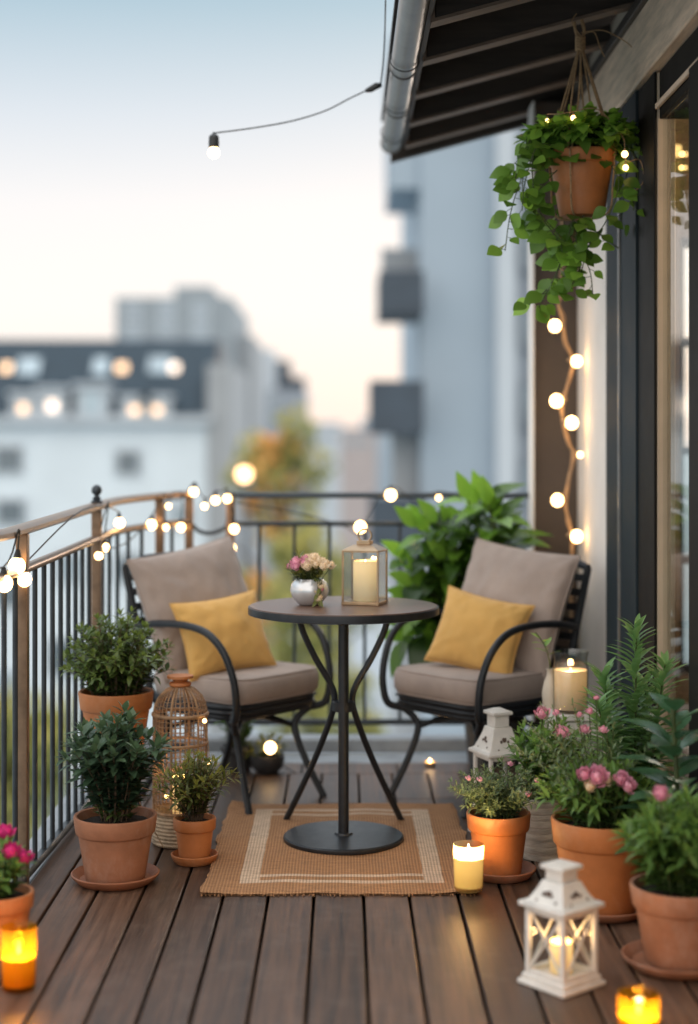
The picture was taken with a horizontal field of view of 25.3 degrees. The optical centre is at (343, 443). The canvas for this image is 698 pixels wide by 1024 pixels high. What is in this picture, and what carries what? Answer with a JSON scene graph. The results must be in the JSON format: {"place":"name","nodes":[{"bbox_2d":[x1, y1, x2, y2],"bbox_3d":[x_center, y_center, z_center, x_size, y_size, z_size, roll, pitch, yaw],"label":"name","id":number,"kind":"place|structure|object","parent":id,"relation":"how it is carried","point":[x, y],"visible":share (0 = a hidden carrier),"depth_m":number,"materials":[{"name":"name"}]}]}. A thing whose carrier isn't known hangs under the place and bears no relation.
{"place":"outdoors","nodes":[
{"label":"outdoors","id":0,"kind":"place"},
{"bbox_2d":[56,606,175,744],"bbox_3d":[-0.733,0.759,4.991,0.390,0.476,0.393,0,0,0],"label":"potted shrub","id":1,"kind":"object","parent":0,"point":[112,673],"visible":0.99,"depth_m":4.94,"materials":[{"name":"green plant"}]},
{"bbox_2d":[11,753,468,883],"bbox_3d":[-0.032,1.330,3.950,1.964,0.120,5.000,0,0,0],"label":"balcony edge","id":2,"kind":"object","parent":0,"point":[395,758],"depth_m":6.27,"materials":[{"name":"concrete"}]},
{"bbox_2d":[0,485,193,884],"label":"balcony railing","id":3,"kind":"object","parent":2,"relation":"on","point":[94,543],"visible":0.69,"depth_m":4.81,"materials":[{"name":"brown metal"}]},
{"bbox_2d":[0,482,237,591],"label":"string lights","id":4,"kind":"object","parent":3,"relation":"attached to","point":[16,562],"visible":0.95,"depth_m":5.67},
{"bbox_2d":[144,734,527,751],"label":"kerb","id":5,"kind":"structure","parent":2,"relation":"on","point":[426,742],"depth_m":6.40,"materials":[{"name":"concrete"}]},
{"bbox_2d":[193,492,528,736],"bbox_3d":[0.064,0.736,6.466,1.421,1.068,0.052,0,0,0],"label":"balcony railing","id":6,"kind":"object","parent":5,"relation":"on","point":[364,720],"visible":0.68,"depth_m":6.46,"materials":[{"name":"metal"}]},
{"bbox_2d":[235,486,526,535],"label":"string lights","id":7,"kind":"object","parent":6,"relation":"attached to","point":[390,494],"visible":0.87,"depth_m":6.43},
{"bbox_2d":[263,349,308,631],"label":"building","id":8,"kind":"structure","parent":0,"point":[283,389],"depth_m":111.00,"materials":[{"name":"concrete"}]},
{"bbox_2d":[271,394,279,403],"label":"window","id":9,"kind":"structure","parent":8,"relation":"in","point":[275,398],"depth_m":109.91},
{"bbox_2d":[271,406,279,415],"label":"window","id":10,"kind":"structure","parent":8,"relation":"in","point":[275,410],"depth_m":109.91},
{"bbox_2d":[271,418,279,427],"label":"window","id":11,"kind":"structure","parent":8,"relation":"in","point":[273,424],"depth_m":109.91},
{"bbox_2d":[250,565,389,733],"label":"street","id":12,"kind":"structure","parent":0,"point":[356,655],"depth_m":95.77,"materials":[{"name":"grey"}]},
{"bbox_2d":[0,683,79,863],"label":"street tree","id":13,"kind":"object","parent":12,"relation":"on","point":[9,762],"visible":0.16,"depth_m":39.27,"materials":[{"name":"green plant"}]},
{"bbox_2d":[0,340,246,786],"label":"apartment building","id":14,"kind":"structure","parent":12,"relation":"on","point":[79,419],"depth_m":60.00,"materials":[{"name":"stone"}]},
{"bbox_2d":[0,588,11,609],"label":"window","id":15,"kind":"structure","parent":14,"relation":"in","point":[9,594],"depth_m":59.98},
{"bbox_2d":[0,671,11,710],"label":"window","id":16,"kind":"structure","parent":14,"relation":"in","point":[9,673],"depth_m":59.98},
{"bbox_2d":[0,445,23,474],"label":"window","id":17,"kind":"structure","parent":14,"relation":"in","point":[11,456],"depth_m":59.98,"materials":[{"name":"glass"}]},
{"bbox_2d":[0,498,26,526],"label":"window","id":18,"kind":"structure","parent":14,"relation":"in","point":[13,511],"depth_m":59.98,"materials":[{"name":"glass"}]},
{"bbox_2d":[47,637,78,676],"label":"window","id":19,"kind":"structure","parent":14,"relation":"in","point":[48,638],"depth_m":59.92,"materials":[{"name":"glass"}]},
{"bbox_2d":[55,553,79,583],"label":"window","id":20,"kind":"structure","parent":14,"relation":"in","point":[64,558],"depth_m":59.98,"materials":[{"name":"glass"}]},
{"bbox_2d":[114,553,139,583],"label":"window","id":21,"kind":"structure","parent":14,"relation":"in","point":[122,556],"depth_m":59.98,"materials":[{"name":"glass"}]},
{"bbox_2d":[114,449,141,475],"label":"window","id":22,"kind":"structure","parent":14,"relation":"in","point":[127,462],"depth_m":59.98,"materials":[{"name":"glass"}]},
{"bbox_2d":[169,502,194,529],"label":"window","id":23,"kind":"structure","parent":14,"relation":"in","point":[175,509],"depth_m":59.98,"materials":[{"name":"glass"}]},
{"bbox_2d":[238,465,249,730],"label":"street lamp","id":24,"kind":"object","parent":12,"relation":"on","point":[244,473],"visible":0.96,"depth_m":43.96,"materials":[{"name":"metal"}]},
{"bbox_2d":[173,752,389,752],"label":"garden wall","id":25,"kind":"structure","parent":12,"relation":"on","point":[313,752],"depth_m":34.11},
{"bbox_2d":[219,403,356,733],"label":"street tree","id":26,"kind":"object","parent":12,"relation":"on","point":[280,457],"visible":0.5,"depth_m":51.62,"materials":[{"name":"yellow plant"}]},
{"bbox_2d":[309,438,315,546],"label":"distant building","id":27,"kind":"structure","parent":12,"relation":"on","point":[311,446],"depth_m":161.52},
{"bbox_2d":[255,526,389,733],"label":"street tree","id":28,"kind":"object","parent":12,"relation":"on","point":[280,646],"visible":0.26,"depth_m":45.76,"materials":[{"name":"green plant"}]},
{"bbox_2d":[312,423,343,552],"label":"distant building","id":29,"kind":"structure","parent":0,"point":[328,434],"depth_m":190.00,"materials":[{"name":"concrete"}]},
{"bbox_2d":[321,434,327,440],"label":"window","id":30,"kind":"structure","parent":29,"relation":"in","point":[324,437],"depth_m":189.91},
{"bbox_2d":[331,434,336,440],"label":"window","id":31,"kind":"structure","parent":29,"relation":"in","point":[333,436],"depth_m":189.91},
{"bbox_2d":[138,780,545,1023],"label":"deck base","id":32,"kind":"object","parent":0,"point":[366,969],"depth_m":3.97,"materials":[{"name":"wood"}]},
{"bbox_2d":[0,0,688,446],"label":"sky","id":33,"kind":"structure","parent":0,"point":[111,187],"materials":[{"name":"white"}]},
{"bbox_2d":[8,455,688,828],"bbox_3d":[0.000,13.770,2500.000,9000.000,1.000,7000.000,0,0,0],"label":"ground","id":34,"kind":"structure","parent":0,"point":[686,551],"depth_m":177.12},
{"bbox_2d":[115,286,262,621],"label":"tower block","id":35,"kind":"structure","parent":34,"relation":"on","point":[197,313],"depth_m":78.00,"materials":[{"name":"concrete"}]},
{"bbox_2d":[124,302,141,313],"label":"window","id":36,"kind":"structure","parent":35,"relation":"in","point":[129,307],"depth_m":77.90,"materials":[{"name":"glass"}]},
{"bbox_2d":[124,316,141,326],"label":"window","id":37,"kind":"structure","parent":35,"relation":"in","point":[129,321],"depth_m":77.90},
{"bbox_2d":[124,329,141,339],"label":"window","id":38,"kind":"structure","parent":35,"relation":"in","point":[129,334],"depth_m":77.90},
{"bbox_2d":[157,302,175,313],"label":"window","id":39,"kind":"structure","parent":35,"relation":"in","point":[162,307],"depth_m":77.90,"materials":[{"name":"glass"}]},
{"bbox_2d":[157,316,175,326],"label":"window","id":40,"kind":"structure","parent":35,"relation":"in","point":[162,321],"depth_m":77.90,"materials":[{"name":"glass"}]},
{"bbox_2d":[157,329,175,339],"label":"window","id":41,"kind":"structure","parent":35,"relation":"in","point":[162,334],"depth_m":77.90,"materials":[{"name":"glass"}]},
{"bbox_2d":[191,302,209,313],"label":"window","id":42,"kind":"structure","parent":35,"relation":"in","point":[196,307],"depth_m":77.90,"materials":[{"name":"glass"}]},
{"bbox_2d":[191,316,209,326],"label":"window","id":43,"kind":"structure","parent":35,"relation":"in","point":[196,321],"depth_m":77.92,"materials":[{"name":"glass"}]},
{"bbox_2d":[191,329,209,339],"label":"window","id":44,"kind":"structure","parent":35,"relation":"in","point":[196,334],"depth_m":77.90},
{"bbox_2d":[0,763,697,1023],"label":"deck","id":45,"kind":"structure","parent":0,"point":[99,955],"depth_m":3.90,"materials":[{"name":"brown wood"}]},
{"bbox_2d":[0,823,34,956],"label":"potted flower","id":46,"kind":"object","parent":45,"relation":"on","point":[16,901],"visible":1,"depth_m":3.87,"materials":[{"name":"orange plant"}]},
{"bbox_2d":[0,941,36,989],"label":"votive candle","id":47,"kind":"object","parent":45,"relation":"on","point":[19,967],"visible":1,"depth_m":3.60,"materials":[{"name":"orange wax"}]},
{"bbox_2d":[71,863,159,890],"bbox_3d":[-0.662,1.255,4.520,0.256,0.028,0.256,0,0,0],"label":"plant saucer","id":48,"kind":"object","parent":45,"relation":"on","point":[151,874],"visible":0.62,"depth_m":4.43,"materials":[{"name":"ceramic"}]},
{"bbox_2d":[56,700,175,883],"bbox_3d":[-0.659,1.004,4.521,0.344,0.514,0.344,0,0,0],"label":"potted shrub","id":49,"kind":"object","parent":48,"relation":"on","point":[115,826],"visible":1,"depth_m":4.46,"materials":[{"name":"green plant"}]},
{"bbox_2d":[151,673,208,848],"bbox_3d":[-0.520,1.000,4.960,0.184,0.533,0.184,0,0,0],"label":"wicker lantern","id":50,"kind":"object","parent":45,"relation":"on","point":[165,831],"visible":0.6,"depth_m":4.91,"materials":[{"name":"wicker"}]},
{"bbox_2d":[139,716,209,847],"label":"fairy lights","id":51,"kind":"object","parent":50,"relation":"attached to","point":[204,720],"visible":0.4,"depth_m":4.89},
{"bbox_2d":[173,774,183,813],"bbox_3d":[-0.520,1.147,4.960,0.060,0.221,0.060,0,0,0],"label":"pillar candle","id":52,"kind":"object","parent":50,"relation":"in","point":[177,803],"depth_m":4.93,"materials":[{"name":"wax"}]},
{"bbox_2d":[171,849,217,866],"bbox_3d":[-0.452,1.255,4.727,0.144,0.028,0.144,0,0,0],"label":"plant saucer","id":53,"kind":"object","parent":45,"relation":"on","point":[198,862],"visible":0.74,"depth_m":4.67,"materials":[{"name":"orange ceramic"}]},
{"bbox_2d":[151,748,239,858],"bbox_3d":[-0.445,1.086,4.725,0.257,0.349,0.255,0,0,-27],"label":"potted shrub","id":54,"kind":"object","parent":53,"relation":"on","point":[194,826],"visible":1,"depth_m":4.69,"materials":[{"name":"green plant"}]},
{"bbox_2d":[121,552,332,814],"bbox_3d":[-0.430,0.841,5.649,0.637,0.870,0.554,0,0,40],"label":"patio chair","id":55,"kind":"object","parent":45,"relation":"on","point":[235,715],"visible":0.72,"depth_m":5.49,"materials":[{"name":"metal"}]},
{"bbox_2d":[154,661,318,704],"bbox_3d":[-0.383,0.846,5.611,0.472,0.100,0.460,0,0,40],"label":"seat cushion","id":56,"kind":"object","parent":55,"relation":"on","point":[279,680],"visible":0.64,"depth_m":5.43,"materials":[{"name":"beige fabric"}]},
{"bbox_2d":[126,535,247,683],"bbox_3d":[-0.531,0.598,5.708,0.504,0.464,0.175,-11,-10,-46],"label":"back cushion","id":57,"kind":"object","parent":56,"relation":"on","point":[211,570],"visible":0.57,"depth_m":5.61,"materials":[{"name":"beige fabric"}]},
{"bbox_2d":[169,589,276,681],"bbox_3d":[-0.427,0.678,5.536,0.349,0.289,0.144,-7,-19,-32],"label":"throw pillow","id":58,"kind":"object","parent":56,"relation":"on","point":[233,627],"visible":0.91,"depth_m":5.48,"materials":[{"name":"yellow fabric"}]},
{"bbox_2d":[213,720,256,772],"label":"bushy plant","id":59,"kind":"object","parent":45,"relation":"on","point":[244,735],"visible":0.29,"depth_m":6.01,"materials":[{"name":"green plant"}]},
{"bbox_2d":[245,730,290,773],"bbox_3d":[-0.299,1.187,6.024,0.170,0.164,0.179,0,0,16],"label":"bowl planter","id":60,"kind":"object","parent":45,"relation":"on","point":[262,762],"visible":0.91,"depth_m":5.98,"materials":[{"name":"ceramic"}]},
{"bbox_2d":[265,742,295,772],"bbox_3d":[-0.245,1.207,5.987,0.133,0.134,0.044,0,0,-37],"label":"globe light","id":61,"kind":"object","parent":60,"relation":"on","point":[270,749],"visible":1,"depth_m":5.95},
{"bbox_2d":[200,800,480,896],"bbox_3d":[-0.004,1.258,4.920,0.809,0.020,1.122,0,0,0],"label":"rug","id":62,"kind":"object","parent":45,"relation":"on","point":[257,855],"visible":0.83,"depth_m":4.73,"materials":[{"name":"fabric"}]},
{"bbox_2d":[248,596,438,854],"bbox_3d":[0.000,0.892,4.960,0.608,0.757,0.608,0,0,0],"label":"bistro table","id":63,"kind":"object","parent":62,"relation":"on","point":[343,834],"visible":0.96,"depth_m":4.94,"materials":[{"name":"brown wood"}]},
{"bbox_2d":[290,578,328,605],"bbox_3d":[-0.108,0.470,4.955,0.125,0.083,0.125,0,0,0],"label":"flower bowl","id":64,"kind":"object","parent":63,"relation":"on","point":[303,593],"visible":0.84,"depth_m":4.91,"materials":[{"name":"silver glass"}]},
{"bbox_2d":[279,547,335,606],"bbox_3d":[-0.113,0.420,4.955,0.162,0.185,0.148,0,0,26],"label":"flower bouquet","id":65,"kind":"object","parent":64,"relation":"in","point":[307,566],"visible":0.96,"depth_m":4.92,"materials":[{"name":"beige plant"}]},
{"bbox_2d":[341,528,387,605],"bbox_3d":[0.068,0.392,4.990,0.124,0.242,0.112,0,0,17],"label":"glass lantern","id":66,"kind":"object","parent":63,"relation":"on","point":[365,546],"visible":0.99,"depth_m":4.96,"materials":[{"name":"beige metal"}]},
{"bbox_2d":[353,560,376,601],"bbox_3d":[0.070,0.436,4.990,0.078,0.132,0.078,0,0,0],"label":"pillar candle","id":67,"kind":"object","parent":66,"relation":"in","point":[364,580],"visible":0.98,"depth_m":4.96,"materials":[{"name":"wax"}]},
{"bbox_2d":[453,843,483,889],"bbox_3d":[0.353,1.194,4.400,0.088,0.132,0.088,0,0,0],"label":"votive candle","id":68,"kind":"object","parent":62,"relation":"on","point":[468,872],"visible":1,"depth_m":4.37,"materials":[{"name":"beige wax"}]},
{"bbox_2d":[425,760,434,766],"bbox_3d":[0.340,1.253,6.130,0.042,0.032,0.042,0,0,0],"label":"tealight","id":69,"kind":"object","parent":45,"relation":"on","point":[429,763],"visible":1,"depth_m":6.12,"materials":[{"name":"wax"}]},
{"bbox_2d":[377,469,553,767],"bbox_3d":[0.480,0.684,6.146,0.700,1.169,0.584,0,0,0],"label":"leafy plant","id":70,"kind":"object","parent":45,"relation":"on","point":[443,558],"visible":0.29,"depth_m":6.06,"materials":[{"name":"green plant"}]},
{"bbox_2d":[379,552,591,817],"bbox_3d":[0.522,0.841,5.629,0.637,0.870,0.554,0,0,-40],"label":"patio chair","id":71,"kind":"object","parent":45,"relation":"on","point":[475,717],"visible":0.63,"depth_m":5.55,"materials":[{"name":"metal"}]},
{"bbox_2d":[394,662,544,705],"bbox_3d":[0.476,0.846,5.591,0.471,0.100,0.460,0,0,-40],"label":"seat cushion","id":72,"kind":"object","parent":71,"relation":"on","point":[446,682],"visible":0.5,"depth_m":5.42,"materials":[{"name":"beige fabric"}]},
{"bbox_2d":[424,585,534,673],"bbox_3d":[0.483,0.676,5.558,0.348,0.289,0.138,11,-17,31],"label":"throw pillow","id":73,"kind":"object","parent":72,"relation":"on","point":[472,628],"visible":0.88,"depth_m":5.51,"materials":[{"name":"yellow fabric"}]},
{"bbox_2d":[461,538,579,678],"bbox_3d":[0.611,0.598,5.704,0.177,0.464,0.504,24,-12,-41],"label":"back cushion","id":74,"kind":"object","parent":72,"relation":"on","point":[542,582],"visible":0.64,"depth_m":5.58,"materials":[{"name":"beige fabric"}]},
{"bbox_2d":[468,707,522,831],"bbox_3d":[0.502,1.063,5.060,0.148,0.411,0.148,0,0,-22],"label":"white lantern","id":75,"kind":"object","parent":45,"relation":"on","point":[491,745],"visible":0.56,"depth_m":5.03,"materials":[{"name":"paint"}]},
{"bbox_2d":[482,860,535,883],"bbox_3d":[0.462,1.255,4.575,0.208,0.028,0.208,0,0,0],"label":"plant saucer","id":76,"kind":"object","parent":45,"relation":"on","point":[528,870],"visible":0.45,"depth_m":4.49,"materials":[{"name":"ceramic"}]},
{"bbox_2d":[447,756,550,875],"bbox_3d":[0.461,1.089,4.574,0.325,0.344,0.321,0,0,0],"label":"potted herb","id":77,"kind":"object","parent":76,"relation":"on","point":[499,829],"visible":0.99,"depth_m":4.52,"materials":[{"name":"orange ceramic"}]},
{"bbox_2d":[502,705,592,861],"bbox_3d":[0.629,1.034,4.769,0.284,0.469,0.276,0,0,0],"label":"potted plant","id":78,"kind":"object","parent":45,"relation":"on","point":[540,845],"visible":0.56,"depth_m":4.73,"materials":[{"name":"green plant"}]},
{"bbox_2d":[517,859,605,998],"bbox_3d":[0.512,1.126,3.660,0.148,0.285,0.148,0,0,-40],"label":"white lantern","id":79,"kind":"object","parent":45,"relation":"on","point":[561,895],"visible":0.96,"depth_m":3.63,"materials":[{"name":"paint"}]},
{"bbox_2d":[550,937,572,974],"bbox_3d":[0.512,1.198,3.665,0.054,0.087,0.054,0,0,0],"label":"pillar candle","id":80,"kind":"object","parent":79,"relation":"on","point":[555,946],"visible":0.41,"depth_m":3.65,"materials":[{"name":"wax"}]},
{"bbox_2d":[542,704,612,778],"bbox_3d":[0.765,1.071,5.120,0.210,0.396,0.210,0,0,0],"label":"plant stool","id":81,"kind":"object","parent":45,"relation":"on","point":[570,718],"visible":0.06,"depth_m":5.03,"materials":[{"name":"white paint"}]},
{"bbox_2d":[542,668,554,708],"bbox_3d":[0.685,0.807,5.150,0.058,0.128,0.058,0,0,0],"label":"bud vase","id":82,"kind":"object","parent":81,"relation":"on","point":[548,693],"visible":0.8,"depth_m":5.13,"materials":[{"name":"beige ceramic"}]},
{"bbox_2d":[531,632,557,668],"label":"leafy sprig","id":83,"kind":"object","parent":82,"relation":"in","point":[547,642],"visible":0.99,"depth_m":5.13,"materials":[{"name":"green plant"}]},
{"bbox_2d":[552,648,588,710],"bbox_3d":[0.739,0.772,5.070,0.117,0.198,0.117,0,0,0],"label":"candle jar","id":84,"kind":"object","parent":81,"relation":"on","point":[570,683],"visible":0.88,"depth_m":5.03,"materials":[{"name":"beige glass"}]},
{"bbox_2d":[575,911,637,922],"bbox_3d":[0.700,1.255,4.235,0.284,0.028,0.284,0,0,0],"label":"plant saucer","id":85,"kind":"object","parent":45,"relation":"on","point":[618,918],"visible":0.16,"depth_m":4.11,"materials":[{"name":"ceramic"}]},
{"bbox_2d":[511,695,659,915],"bbox_3d":[0.661,0.977,4.233,0.410,0.566,0.397,0,0,0],"label":"potted flower","id":86,"kind":"object","parent":85,"relation":"on","point":[584,823],"visible":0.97,"depth_m":4.15,"materials":[{"name":"ceramic"}]},
{"bbox_2d":[567,613,688,872],"bbox_3d":[0.819,0.879,4.484,0.384,0.781,0.404,0,0,0],"label":"potted shrub","id":87,"kind":"object","parent":45,"relation":"on","point":[641,696],"visible":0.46,"depth_m":4.46,"materials":[{"name":"plant"}]},
{"bbox_2d":[617,993,659,1023],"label":"votive candle","id":88,"kind":"object","parent":45,"relation":"on","point":[637,1015],"visible":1,"depth_m":3.30,"materials":[{"name":"yellow wax"}]},
{"bbox_2d":[611,692,697,854],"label":"potted rubber plant","id":89,"kind":"object","parent":45,"relation":"on","point":[673,745],"visible":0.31,"depth_m":4.08,"materials":[{"name":"green plant"}]},
{"bbox_2d":[621,939,697,980],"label":"plant saucer","id":90,"kind":"object","parent":45,"relation":"on","point":[632,953],"visible":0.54,"depth_m":3.73,"materials":[{"name":"ceramic"}]},
{"bbox_2d":[607,782,697,971],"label":"potted flower","id":91,"kind":"object","parent":90,"relation":"on","point":[664,891],"visible":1,"depth_m":3.72,"materials":[{"name":"green plant"}]},
{"bbox_2d":[340,428,376,574],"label":"distant building","id":92,"kind":"structure","parent":0,"point":[358,459],"depth_m":150.00,"materials":[{"name":"concrete"}]},
{"bbox_2d":[344,438,350,445],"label":"window","id":93,"kind":"structure","parent":92,"relation":"in","point":[347,441],"depth_m":149.90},
{"bbox_2d":[353,438,359,445],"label":"window","id":94,"kind":"structure","parent":92,"relation":"in","point":[356,441],"depth_m":149.90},
{"bbox_2d":[362,438,368,445],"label":"window","id":95,"kind":"structure","parent":92,"relation":"in","point":[365,441],"depth_m":149.90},
{"bbox_2d":[361,418,389,491],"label":"distant building","id":96,"kind":"structure","parent":0,"point":[383,462],"depth_m":210.00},
{"bbox_2d":[368,40,527,752],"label":"apartment tower","id":97,"kind":"structure","parent":0,"point":[454,399],"depth_m":26.00,"materials":[{"name":"concrete"}]},
{"bbox_2d":[520,168,527,191],"bbox_3d":[3.158,-4.574,26.170,0.375,0.743,0.140,0,0,0],"label":"window","id":98,"kind":"structure","parent":97,"relation":"in","point":[526,185],"depth_m":26.16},
{"bbox_2d":[520,239,527,270],"bbox_3d":[3.158,-3.271,26.170,0.375,0.743,0.140,0,0,0],"label":"window","id":99,"kind":"structure","parent":97,"relation":"in","point":[523,242],"depth_m":26.14,"materials":[{"name":"glass"}]},
{"bbox_2d":[520,311,527,348],"bbox_3d":[3.158,-1.969,26.170,0.375,0.743,0.140,0,0,0],"label":"window","id":100,"kind":"structure","parent":97,"relation":"in","point":[523,318],"depth_m":26.14,"materials":[{"name":"glass"}]},
{"bbox_2d":[520,382,527,425],"bbox_3d":[3.158,-0.666,26.170,0.375,0.743,0.140,0,0,0],"label":"window","id":101,"kind":"structure","parent":97,"relation":"in","point":[523,385],"depth_m":26.14,"materials":[{"name":"glass"}]},
{"bbox_2d":[520,460,527,503],"bbox_3d":[3.158,0.637,26.170,0.375,0.743,0.140,0,0,0],"label":"window","id":102,"kind":"structure","parent":97,"relation":"in","point":[523,463],"depth_m":26.14,"materials":[{"name":"glass"}]},
{"bbox_2d":[528,0,697,808],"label":"house","id":103,"kind":"structure","parent":0,"point":[655,34],"depth_m":6.21,"materials":[{"name":"white paint"}]},
{"bbox_2d":[380,0,634,162],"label":"roof overhang","id":104,"kind":"object","parent":103,"relation":"attached to","point":[486,68],"visible":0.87,"depth_m":5.53,"materials":[{"name":"metal"}]},
{"bbox_2d":[208,0,419,158],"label":"festoon light","id":105,"kind":"object","parent":104,"relation":"hanging from","point":[213,150],"visible":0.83,"depth_m":5.35,"materials":[{"name":"plastic"}]},
{"bbox_2d":[549,13,631,271],"bbox_3d":[0.801,-0.964,5.059,0.234,0.853,0.173,0,0,-17],"label":"rope hanger","id":106,"kind":"object","parent":104,"relation":"hanging from","point":[580,43],"visible":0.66,"depth_m":5.04,"materials":[{"name":"fabric"}]},
{"bbox_2d":[487,101,644,323],"bbox_3d":[0.733,-0.747,5.052,0.556,0.716,0.418,0,0,0],"label":"hanging planter","id":107,"kind":"object","parent":106,"relation":"hanging from","point":[591,137],"visible":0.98,"depth_m":4.97,"materials":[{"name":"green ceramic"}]},
{"bbox_2d":[545,108,643,189],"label":"fairy lights","id":108,"kind":"object","parent":107,"relation":"attached to","point":[624,154],"visible":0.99,"depth_m":4.93},
{"bbox_2d":[549,109,582,666],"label":"string lights","id":109,"kind":"object","parent":103,"relation":"hanging from","point":[570,422],"visible":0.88,"depth_m":6.13},
{"bbox_2d":[606,27,697,810],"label":"sliding door","id":110,"kind":"structure","parent":103,"relation":"attached to","point":[640,420],"depth_m":4.84,"materials":[{"name":"metal"}]},
{"bbox_2d":[675,132,679,712],"bbox_3d":[1.240,-0.020,6.420,0.300,2.520,0.055,0,0,0],"label":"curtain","id":111,"kind":"object","parent":103,"relation":"hanging from","point":[677,409],"visible":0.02,"depth_m":6.41,"materials":[{"name":"fabric"}]},
{"bbox_2d":[675,145,680,156],"bbox_3d":[1.270,-1.278,6.200,0.142,0.273,0.048,0,0,0],"label":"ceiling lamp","id":112,"kind":"object","parent":103,"relation":"hanging from","point":[677,150],"visible":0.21,"depth_m":6.18,"materials":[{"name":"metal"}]},
{"bbox_2d":[680,238,688,673],"bbox_3d":[1.799,0.050,6.600,0.796,1.840,0.054,0,0,0],"label":"room window","id":113,"kind":"structure","parent":103,"relation":"in","point":[684,242],"depth_m":6.57,"materials":[{"name":"glass"}]}
]}

